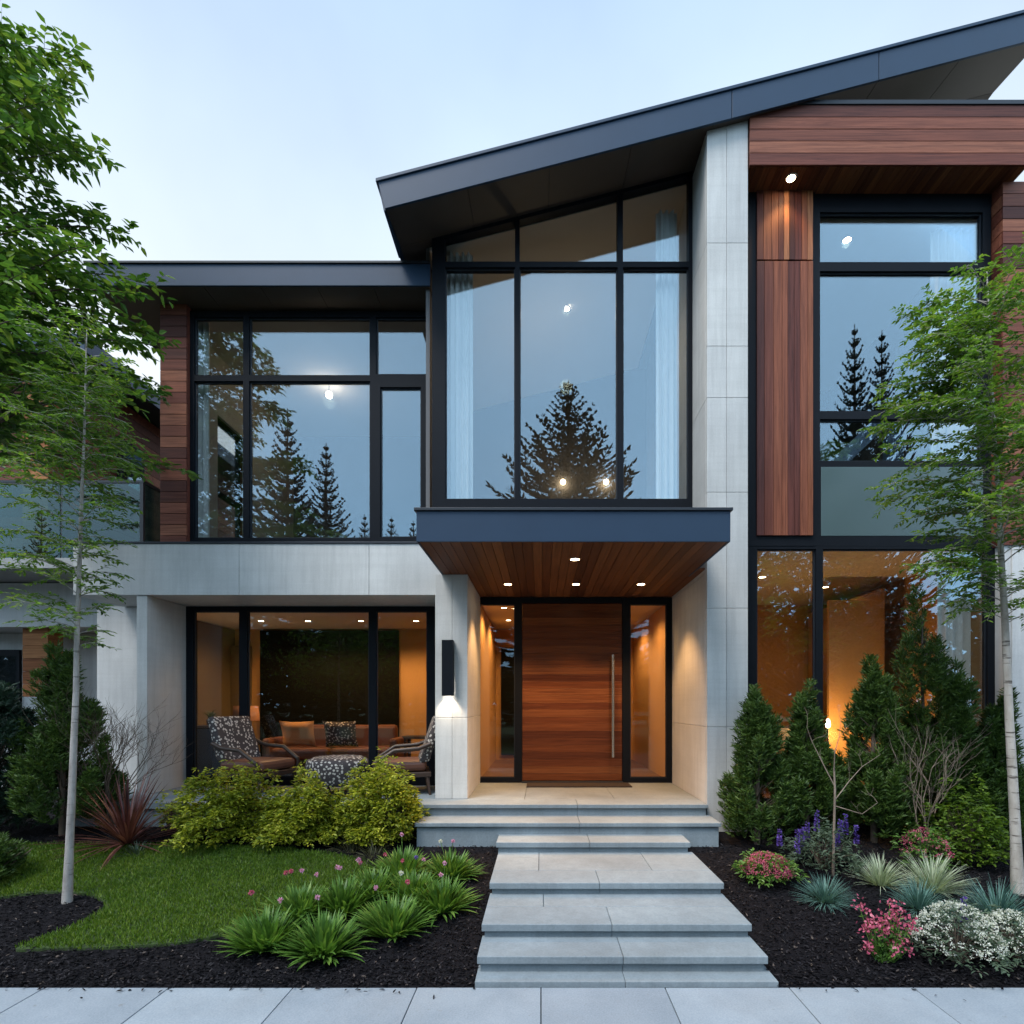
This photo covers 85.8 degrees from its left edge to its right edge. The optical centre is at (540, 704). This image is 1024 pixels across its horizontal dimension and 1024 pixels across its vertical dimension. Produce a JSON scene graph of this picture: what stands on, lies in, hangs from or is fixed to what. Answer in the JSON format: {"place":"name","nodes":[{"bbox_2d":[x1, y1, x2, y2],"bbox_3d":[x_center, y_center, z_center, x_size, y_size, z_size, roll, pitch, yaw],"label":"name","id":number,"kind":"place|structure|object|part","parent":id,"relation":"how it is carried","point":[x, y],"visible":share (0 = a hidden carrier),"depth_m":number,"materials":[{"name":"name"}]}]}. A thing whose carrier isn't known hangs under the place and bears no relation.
{"place":"outdoors","nodes":[
{"label":"outdoors","id":0,"kind":"place"},
{"bbox_2d":[0,840,374,951],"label":"lawn","id":1,"kind":"structure","parent":0,"point":[152,944],"depth_m":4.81,"materials":[{"name":"plant"}]},
{"bbox_2d":[0,831,32,877],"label":"evergreen","id":2,"kind":"object","parent":1,"relation":"on","point":[13,852],"visible":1,"depth_m":5.15,"materials":[{"name":"green plant"}]},
{"bbox_2d":[350,840,389,860],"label":"dry tuft","id":3,"kind":"object","parent":1,"relation":"on","point":[369,853],"visible":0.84,"depth_m":5.73,"materials":[{"name":"green plant"}]},
{"bbox_2d":[232,706,259,720],"bbox_3d":[-4.774,0.314,8.900,0.400,0.600,0.400,0,0,0],"label":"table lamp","id":4,"kind":"object","parent":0,"point":[254,713],"visible":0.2,"depth_m":8.80,"materials":[{"name":"orange"}]},
{"bbox_2d":[402,735,425,756],"bbox_3d":[-2.085,0.839,9.600,0.581,0.610,0.400,0,0,0],"label":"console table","id":5,"kind":"object","parent":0,"point":[408,737],"visible":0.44,"depth_m":9.41,"materials":[{"name":"brown wood"}]},
{"bbox_2d":[0,988,1023,1023],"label":"pavement","id":6,"kind":"structure","parent":0,"point":[531,1006],"depth_m":3.42,"materials":[{"name":"grey concrete"}]},
{"bbox_2d":[0,0,1023,389],"label":"sky","id":7,"kind":"structure","parent":0,"point":[239,129],"materials":[{"name":"blue"}]},
{"bbox_3d":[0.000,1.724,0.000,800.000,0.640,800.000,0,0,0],"label":"ground","id":8,"kind":"structure","parent":0,"visible":0},
{"bbox_2d":[0,334,160,785],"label":"neighbouring house","id":9,"kind":"structure","parent":8,"relation":"on","point":[22,653],"depth_m":8.50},
{"bbox_2d":[0,650,21,705],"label":"window","id":10,"kind":"structure","parent":9,"relation":"in","point":[10,660],"depth_m":9.15,"materials":[{"name":"black glass"}]},
{"bbox_2d":[117,436,143,479],"bbox_3d":[-7.463,-4.311,10.020,0.067,0.870,0.600,0,0,0],"label":"window","id":11,"kind":"structure","parent":9,"relation":"in","point":[137,458],"depth_m":9.96,"materials":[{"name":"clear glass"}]},
{"bbox_2d":[0,791,1023,1000],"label":"mulch bed","id":12,"kind":"object","parent":8,"relation":"on","point":[726,840],"visible":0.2,"depth_m":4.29,"materials":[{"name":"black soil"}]},
{"bbox_2d":[0,680,68,828],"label":"spreading conifer","id":13,"kind":"object","parent":12,"relation":"on","point":[10,707],"visible":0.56,"depth_m":6.14,"materials":[{"name":"green plant"}]},
{"bbox_2d":[4,640,133,835],"bbox_3d":[-5.431,0.393,6.255,1.084,2.293,1.317,0,0,0],"label":"spreading conifer","id":14,"kind":"object","parent":12,"relation":"on","point":[43,759],"visible":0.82,"depth_m":6.17,"materials":[{"name":"green plant"}]},
{"bbox_2d":[0,298,149,903],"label":"young tree","id":15,"kind":"object","parent":12,"relation":"on","point":[99,461],"visible":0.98,"depth_m":4.76,"materials":[{"name":"green plant"}]},
{"bbox_2d":[0,3,202,484],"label":"broadleaf tree","id":16,"kind":"object","parent":12,"relation":"on","point":[27,265],"visible":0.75,"depth_m":5.56,"materials":[{"name":"green plant"}]},
{"bbox_2d":[15,675,199,826],"bbox_3d":[-4.998,0.563,6.483,1.663,1.824,1.652,0,0,0],"label":"bare shrub","id":17,"kind":"object","parent":12,"relation":"on","point":[107,782],"visible":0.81,"depth_m":6.38,"materials":[{"name":"brown plant"}]},
{"bbox_2d":[32,768,210,869],"bbox_3d":[-4.440,1.204,5.882,1.730,1.071,1.585,0,0,0],"label":"spiky cordyline","id":18,"kind":"object","parent":12,"relation":"on","point":[125,831],"visible":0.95,"depth_m":5.85,"materials":[{"name":"red plant"}]},
{"bbox_2d":[112,839,153,859],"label":"ground cover","id":19,"kind":"object","parent":12,"relation":"on","point":[136,848],"visible":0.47,"depth_m":5.72,"materials":[{"name":"green plant"}]},
{"bbox_2d":[153,789,183,831],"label":"shrub","id":20,"kind":"object","parent":12,"relation":"on","point":[171,803],"visible":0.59,"depth_m":6.37,"materials":[{"name":"green plant"}]},
{"bbox_2d":[159,759,285,852],"bbox_3d":[-3.462,1.068,6.128,1.216,0.937,1.169,0,0,-27],"label":"golden shrub","id":21,"kind":"object","parent":12,"relation":"on","point":[232,803],"visible":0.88,"depth_m":5.97,"materials":[{"name":"green plant"}]},
{"bbox_2d":[209,890,312,956],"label":"perennial plant","id":22,"kind":"object","parent":12,"relation":"on","point":[254,936],"visible":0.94,"depth_m":4.07,"materials":[{"name":"green plant"}]},
{"bbox_2d":[254,868,332,922],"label":"perennial plant","id":23,"kind":"object","parent":12,"relation":"on","point":[303,897],"visible":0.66,"depth_m":4.50,"materials":[{"name":"green plant"}]},
{"bbox_2d":[250,759,355,850],"bbox_3d":[-2.583,1.081,6.093,1.144,0.928,0.895,0,0,-17],"label":"golden shrub","id":24,"kind":"object","parent":12,"relation":"on","point":[299,822],"visible":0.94,"depth_m":5.92,"materials":[{"name":"green plant"}]},
{"bbox_2d":[263,894,377,970],"bbox_3d":[-1.590,1.624,4.071,0.806,0.422,0.774,0,0,0],"label":"perennial plant","id":25,"kind":"object","parent":12,"relation":"on","point":[322,940],"visible":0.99,"depth_m":4.00,"materials":[{"name":"green plant"}]},
{"bbox_2d":[295,857,383,921],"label":"perennial plant","id":26,"kind":"object","parent":12,"relation":"on","point":[346,900],"visible":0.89,"depth_m":4.56,"materials":[{"name":"green plant"}]},
{"bbox_2d":[324,833,377,853],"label":"dry tuft","id":27,"kind":"object","parent":12,"relation":"on","point":[351,846],"visible":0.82,"depth_m":5.84,"materials":[{"name":"green plant"}]},
{"bbox_2d":[341,852,404,900],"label":"perennial plant","id":28,"kind":"object","parent":12,"relation":"on","point":[368,878],"visible":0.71,"depth_m":4.86,"materials":[{"name":"green plant"}]},
{"bbox_2d":[322,746,431,845],"bbox_3d":[-1.769,0.997,6.200,1.242,1.079,0.986,0,0,0],"label":"golden shrub","id":29,"kind":"object","parent":12,"relation":"on","point":[375,813],"visible":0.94,"depth_m":5.92,"materials":[{"name":"green plant"}]},
{"bbox_2d":[344,870,439,942],"bbox_3d":[-1.153,1.562,4.320,0.767,0.459,0.762,0,0,-15],"label":"perennial plant","id":30,"kind":"object","parent":12,"relation":"on","point":[392,918],"visible":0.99,"depth_m":4.30,"materials":[{"name":"green plant"}]},
{"bbox_2d":[365,833,434,884],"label":"perennial plant","id":31,"kind":"object","parent":12,"relation":"on","point":[394,864],"visible":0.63,"depth_m":5.27,"materials":[{"name":"green plant"}]},
{"bbox_2d":[374,855,444,902],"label":"perennial plant","id":32,"kind":"object","parent":12,"relation":"on","point":[419,881],"visible":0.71,"depth_m":4.81,"materials":[{"name":"green plant"}]},
{"bbox_2d":[401,861,481,926],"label":"perennial plant","id":33,"kind":"object","parent":12,"relation":"on","point":[445,896],"visible":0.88,"depth_m":4.62,"materials":[{"name":"green plant"}]},
{"bbox_2d":[416,839,488,883],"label":"perennial plant","id":34,"kind":"object","parent":12,"relation":"on","point":[455,867],"visible":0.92,"depth_m":5.20,"materials":[{"name":"green plant"}]},
{"bbox_2d":[716,683,800,845],"bbox_3d":[2.382,0.661,6.019,0.838,1.833,0.849,0,0,0],"label":"columnar conifer","id":35,"kind":"object","parent":12,"relation":"on","point":[759,729],"visible":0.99,"depth_m":5.94,"materials":[{"name":"green plant"}]},
{"bbox_2d":[731,848,810,887],"bbox_3d":[2.135,1.519,5.157,0.684,0.330,0.575,0,0,0],"label":"pink sedum","id":36,"kind":"object","parent":12,"relation":"on","point":[775,866],"visible":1,"depth_m":5.07,"materials":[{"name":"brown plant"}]},
{"bbox_2d":[774,675,848,840],"bbox_3d":[2.965,0.614,6.096,0.814,1.907,0.903,0,0,15],"label":"columnar conifer","id":37,"kind":"object","parent":12,"relation":"on","point":[805,762],"visible":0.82,"depth_m":5.97,"materials":[{"name":"green plant"}]},
{"bbox_2d":[776,810,866,875],"bbox_3d":[2.758,1.347,5.443,0.844,0.587,0.831,0,0,33],"label":"salvia","id":38,"kind":"object","parent":12,"relation":"on","point":[822,861],"visible":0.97,"depth_m":5.41,"materials":[{"name":"purple plant"}]},
{"bbox_2d":[790,873,860,912],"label":"blue grass","id":39,"kind":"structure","parent":12,"relation":"on","point":[825,896],"depth_m":4.78,"materials":[{"name":"teal plant"}]},
{"bbox_2d":[804,706,879,876],"bbox_3d":[2.971,0.824,5.274,0.757,1.693,0.382,0,0,0],"label":"bare sapling","id":40,"kind":"object","parent":12,"relation":"on","point":[833,836],"visible":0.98,"depth_m":5.27,"materials":[{"name":"plant"}]},
{"bbox_2d":[827,653,919,842],"bbox_3d":[3.718,0.498,6.122,0.891,2.163,0.888,0,0,-30],"label":"columnar conifer","id":41,"kind":"object","parent":12,"relation":"on","point":[870,717],"visible":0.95,"depth_m":5.98,"materials":[{"name":"green plant"}]},
{"bbox_2d":[845,853,919,893],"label":"white grass","id":42,"kind":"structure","parent":12,"relation":"on","point":[880,876],"depth_m":5.08,"materials":[{"name":"plant"}]},
{"bbox_2d":[850,894,921,962],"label":"pink blossom plant","id":43,"kind":"object","parent":12,"relation":"on","point":[891,952],"visible":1,"depth_m":3.90,"materials":[{"name":"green plant"}]},
{"bbox_2d":[880,876,955,918],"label":"blue grass","id":44,"kind":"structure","parent":12,"relation":"on","point":[917,899],"depth_m":4.64,"materials":[{"name":"teal plant"}]},
{"bbox_2d":[890,820,958,870],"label":"pink flower bush","id":45,"kind":"object","parent":12,"relation":"on","point":[924,849],"visible":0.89,"depth_m":5.36,"materials":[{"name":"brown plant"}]},
{"bbox_2d":[888,581,967,838],"bbox_3d":[4.271,0.089,6.184,0.844,2.932,0.981,0,0,36],"label":"loose evergreen","id":46,"kind":"object","parent":12,"relation":"on","point":[933,680],"visible":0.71,"depth_m":6.05,"materials":[{"name":"green plant"}]},
{"bbox_2d":[876,712,992,841],"bbox_3d":[4.030,0.776,5.698,1.067,1.595,1.140,0,0,29],"label":"thin shrub","id":47,"kind":"object","parent":12,"relation":"on","point":[939,793],"visible":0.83,"depth_m":5.71,"materials":[{"name":"brown plant"}]},
{"bbox_2d":[891,851,977,896],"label":"white grass","id":48,"kind":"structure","parent":12,"relation":"on","point":[933,877],"depth_m":4.99,"materials":[{"name":"plant"}]},
{"bbox_2d":[857,232,1023,895],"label":"birch tree","id":49,"kind":"object","parent":12,"relation":"on","point":[964,364],"visible":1,"depth_m":4.95,"materials":[{"name":"green plant"}]},
{"bbox_2d":[898,889,1023,977],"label":"white blossom shrub","id":50,"kind":"object","parent":12,"relation":"on","point":[956,953],"visible":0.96,"depth_m":3.87,"materials":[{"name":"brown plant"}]},
{"bbox_2d":[914,655,1008,842],"bbox_3d":[4.622,0.508,6.107,0.993,2.135,0.896,0,0,36],"label":"columnar conifer","id":51,"kind":"object","parent":12,"relation":"on","point":[966,731],"visible":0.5,"depth_m":5.92,"materials":[{"name":"green plant"}]},
{"bbox_2d":[918,773,1009,867],"bbox_3d":[4.301,1.150,5.566,0.787,0.948,0.688,0,0,14],"label":"lime shrub","id":52,"kind":"object","parent":12,"relation":"on","point":[966,838],"visible":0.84,"depth_m":5.43,"materials":[{"name":"green plant"}]},
{"bbox_2d":[960,896,969,922],"bbox_3d":[3.294,1.633,4.281,0.095,0.305,0.066,0,0,-43],"label":"salvia","id":53,"kind":"object","parent":12,"relation":"on","point":[965,897],"visible":0.19,"depth_m":4.27,"materials":[{"name":"purple plant"}]},
{"bbox_2d":[949,873,1023,933],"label":"blue grass","id":54,"kind":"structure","parent":12,"relation":"on","point":[1002,901],"depth_m":4.53,"materials":[{"name":"teal plant"}]},
{"bbox_2d":[956,687,1023,846],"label":"columnar conifer","id":55,"kind":"object","parent":12,"relation":"on","point":[995,730],"visible":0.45,"depth_m":5.86,"materials":[{"name":"green plant"}]},
{"bbox_2d":[961,904,1023,965],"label":"white blossom shrub","id":56,"kind":"object","parent":12,"relation":"on","point":[1014,945],"visible":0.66,"depth_m":3.97,"materials":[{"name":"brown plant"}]},
{"bbox_2d":[73,10,1023,831],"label":"modern house","id":57,"kind":"structure","parent":8,"relation":"on","point":[581,594],"depth_m":7.14,"materials":[{"name":"concrete"}]},
{"bbox_2d":[198,322,209,536],"bbox_3d":[-4.714,-3.770,7.664,0.178,3.148,0.082,0,0,-8],"label":"curtain","id":58,"kind":"object","parent":57,"relation":"hanging from","point":[204,432],"visible":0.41,"depth_m":7.66,"materials":[{"name":"white fabric"}]},
{"bbox_2d":[197,725,220,774],"bbox_3d":[-4.964,0.729,8.557,0.637,0.830,0.505,0,0,0],"label":"cabinet","id":59,"kind":"object","parent":57,"relation":"on","point":[206,756],"visible":0.08,"depth_m":8.31,"materials":[{"name":"metal"}]},
{"bbox_3d":[-5.113,0.714,8.321,0.290,0.700,0.014,0,0,0],"label":"door","id":60,"kind":"part","parent":59,"relation":"part of","materials":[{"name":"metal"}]},
{"bbox_2d":[203,710,220,724],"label":"potted plant","id":61,"kind":"object","parent":59,"relation":"on","point":[211,714],"visible":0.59,"depth_m":8.47,"materials":[{"name":"green plant"}]},
{"bbox_3d":[-4.816,0.714,8.321,0.290,0.700,0.014,0,0,0],"label":"door","id":62,"kind":"part","parent":59,"relation":"part of","materials":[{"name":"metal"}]},
{"bbox_2d":[218,420,239,536],"bbox_3d":[-5.060,-3.511,8.810,0.060,1.870,0.780,0,0,0],"label":"window","id":63,"kind":"structure","parent":57,"relation":"in","point":[228,442],"depth_m":8.91,"materials":[{"name":"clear glass"}]},
{"bbox_2d":[208,716,298,793],"bbox_3d":[-3.833,0.656,7.334,0.874,1.007,0.816,0,0,16],"label":"armchair","id":64,"kind":"object","parent":57,"relation":"on","point":[235,739],"visible":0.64,"depth_m":7.27,"materials":[{"name":"grey fabric"}]},
{"bbox_2d":[190,311,425,540],"bbox_3d":[-3.110,-3.731,7.495,3.370,3.211,0.090,0,0,0],"label":"window","id":65,"kind":"structure","parent":57,"relation":"in","point":[377,383],"depth_m":7.45,"materials":[{"name":"black glass"}]},
{"bbox_2d":[186,606,434,784],"bbox_3d":[-3.100,-0.131,7.945,4.000,2.570,0.090,0,0,0],"label":"window","id":66,"kind":"structure","parent":57,"relation":"in","point":[244,612],"depth_m":7.90,"materials":[{"name":"black glass"}]},
{"bbox_2d":[262,725,407,768],"bbox_3d":[-3.451,0.746,9.330,2.220,0.803,0.800,0,0,0],"label":"sofa","id":67,"kind":"object","parent":57,"relation":"on","point":[388,737],"visible":0.34,"depth_m":9.11,"materials":[{"name":"orange leather"}]},
{"bbox_2d":[279,721,316,746],"bbox_3d":[-4.070,0.484,9.220,0.580,0.443,0.232,0,0,0],"label":"cushion","id":68,"kind":"object","parent":67,"relation":"on","point":[297,733],"visible":0.98,"depth_m":9.14,"materials":[{"name":"orange fabric"}]},
{"bbox_2d":[323,721,358,746],"bbox_3d":[-3.359,0.484,9.220,0.560,0.443,0.232,0,0,0],"label":"cushion","id":69,"kind":"object","parent":67,"relation":"on","point":[340,733],"visible":1,"depth_m":9.15,"materials":[{"name":"fabric"}]},
{"bbox_2d":[306,755,368,794],"bbox_3d":[-2.658,0.916,7.200,0.780,0.480,0.780,0,0,0],"label":"ottoman","id":70,"kind":"object","parent":57,"relation":"on","point":[332,770],"visible":0.59,"depth_m":6.87,"materials":[{"name":"fabric"}]},
{"bbox_2d":[372,716,435,794],"bbox_3d":[-1.795,0.656,7.332,0.874,1.007,0.816,0,0,-14],"label":"armchair","id":71,"kind":"object","parent":57,"relation":"on","point":[417,766],"visible":0.57,"depth_m":7.07,"materials":[{"name":"grey fabric"}]},
{"bbox_2d":[442,640,453,695],"bbox_3d":[-1.121,-0.445,6.639,0.134,0.670,0.119,0,0,0],"label":"wall lamp","id":72,"kind":"object","parent":57,"relation":"attached to","point":[447,667],"visible":1,"depth_m":6.58,"materials":[{"name":"metal"}]},
{"bbox_2d":[447,251,472,498],"bbox_3d":[-1.063,-4.061,7.223,0.341,3.730,0.091,0,0,0],"label":"curtain","id":73,"kind":"object","parent":57,"relation":"hanging from","point":[459,386],"visible":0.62,"depth_m":7.23,"materials":[{"name":"white fabric"}]},
{"bbox_2d":[432,171,691,506],"bbox_3d":[0.270,-4.473,7.055,3.315,4.653,0.110,0,0,0],"label":"bay window","id":74,"kind":"structure","parent":57,"relation":"in","point":[440,268],"depth_m":7.00,"materials":[{"name":"black glass"}]},
{"bbox_2d":[522,604,622,782],"bbox_3d":[0.460,-0.173,8.096,1.490,2.643,0.167,0,0,0],"label":"front door","id":75,"kind":"structure","parent":57,"relation":"in","point":[572,653],"depth_m":8.11,"materials":[{"name":"wood"}]},
{"bbox_2d":[656,209,676,498],"bbox_3d":[1.647,-4.336,7.223,0.276,4.280,0.091,0,0,0],"label":"curtain","id":76,"kind":"object","parent":57,"relation":"hanging from","point":[666,368],"visible":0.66,"depth_m":7.23,"materials":[{"name":"white fabric"}]},
{"bbox_2d":[826,719,830,741],"bbox_3d":[3.966,0.719,7.600,0.240,1.070,0.240,0,0,0],"label":"floor lamp","id":77,"kind":"object","parent":57,"relation":"on","point":[828,723],"visible":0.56,"depth_m":7.59,"materials":[{"name":"white"}]},
{"bbox_2d":[748,546,994,821],"bbox_3d":[4.024,-0.255,6.745,3.208,3.359,0.090,0,0,0],"label":"window","id":78,"kind":"structure","parent":57,"relation":"in","point":[988,628],"depth_m":6.70,"materials":[{"name":"black metal"}]},
{"bbox_2d":[815,206,990,545],"bbox_3d":[4.410,-4.008,6.745,2.144,4.142,0.090,0,0,0],"label":"window","id":79,"kind":"structure","parent":57,"relation":"in","point":[970,226],"depth_m":6.70,"materials":[{"name":"black glass"}]},
{"bbox_2d":[930,228,976,460],"bbox_3d":[5.248,-4.135,6.933,0.668,3.678,0.092,0,0,0],"label":"curtain","id":80,"kind":"object","parent":57,"relation":"hanging from","point":[945,246],"visible":0.12,"depth_m":6.92,"materials":[{"name":"white fabric"}]},
{"bbox_2d":[937,557,970,725],"bbox_3d":[5.396,-0.326,7.053,0.615,3.121,0.091,0,0,0],"label":"curtain","id":81,"kind":"object","parent":57,"relation":"hanging from","point":[955,633],"visible":0.05,"depth_m":7.04,"materials":[{"name":"white fabric"}]},
{"bbox_2d":[414,783,778,987],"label":"entrance steps","id":82,"kind":"structure","parent":8,"relation":"on","point":[606,887],"depth_m":4.68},
{"bbox_2d":[526,782,631,787],"bbox_3d":[0.531,1.133,7.805,1.465,0.021,0.370,0,0,0],"label":"doormat","id":83,"kind":"object","parent":82,"relation":"on","point":[579,785],"visible":1,"depth_m":7.70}
]}

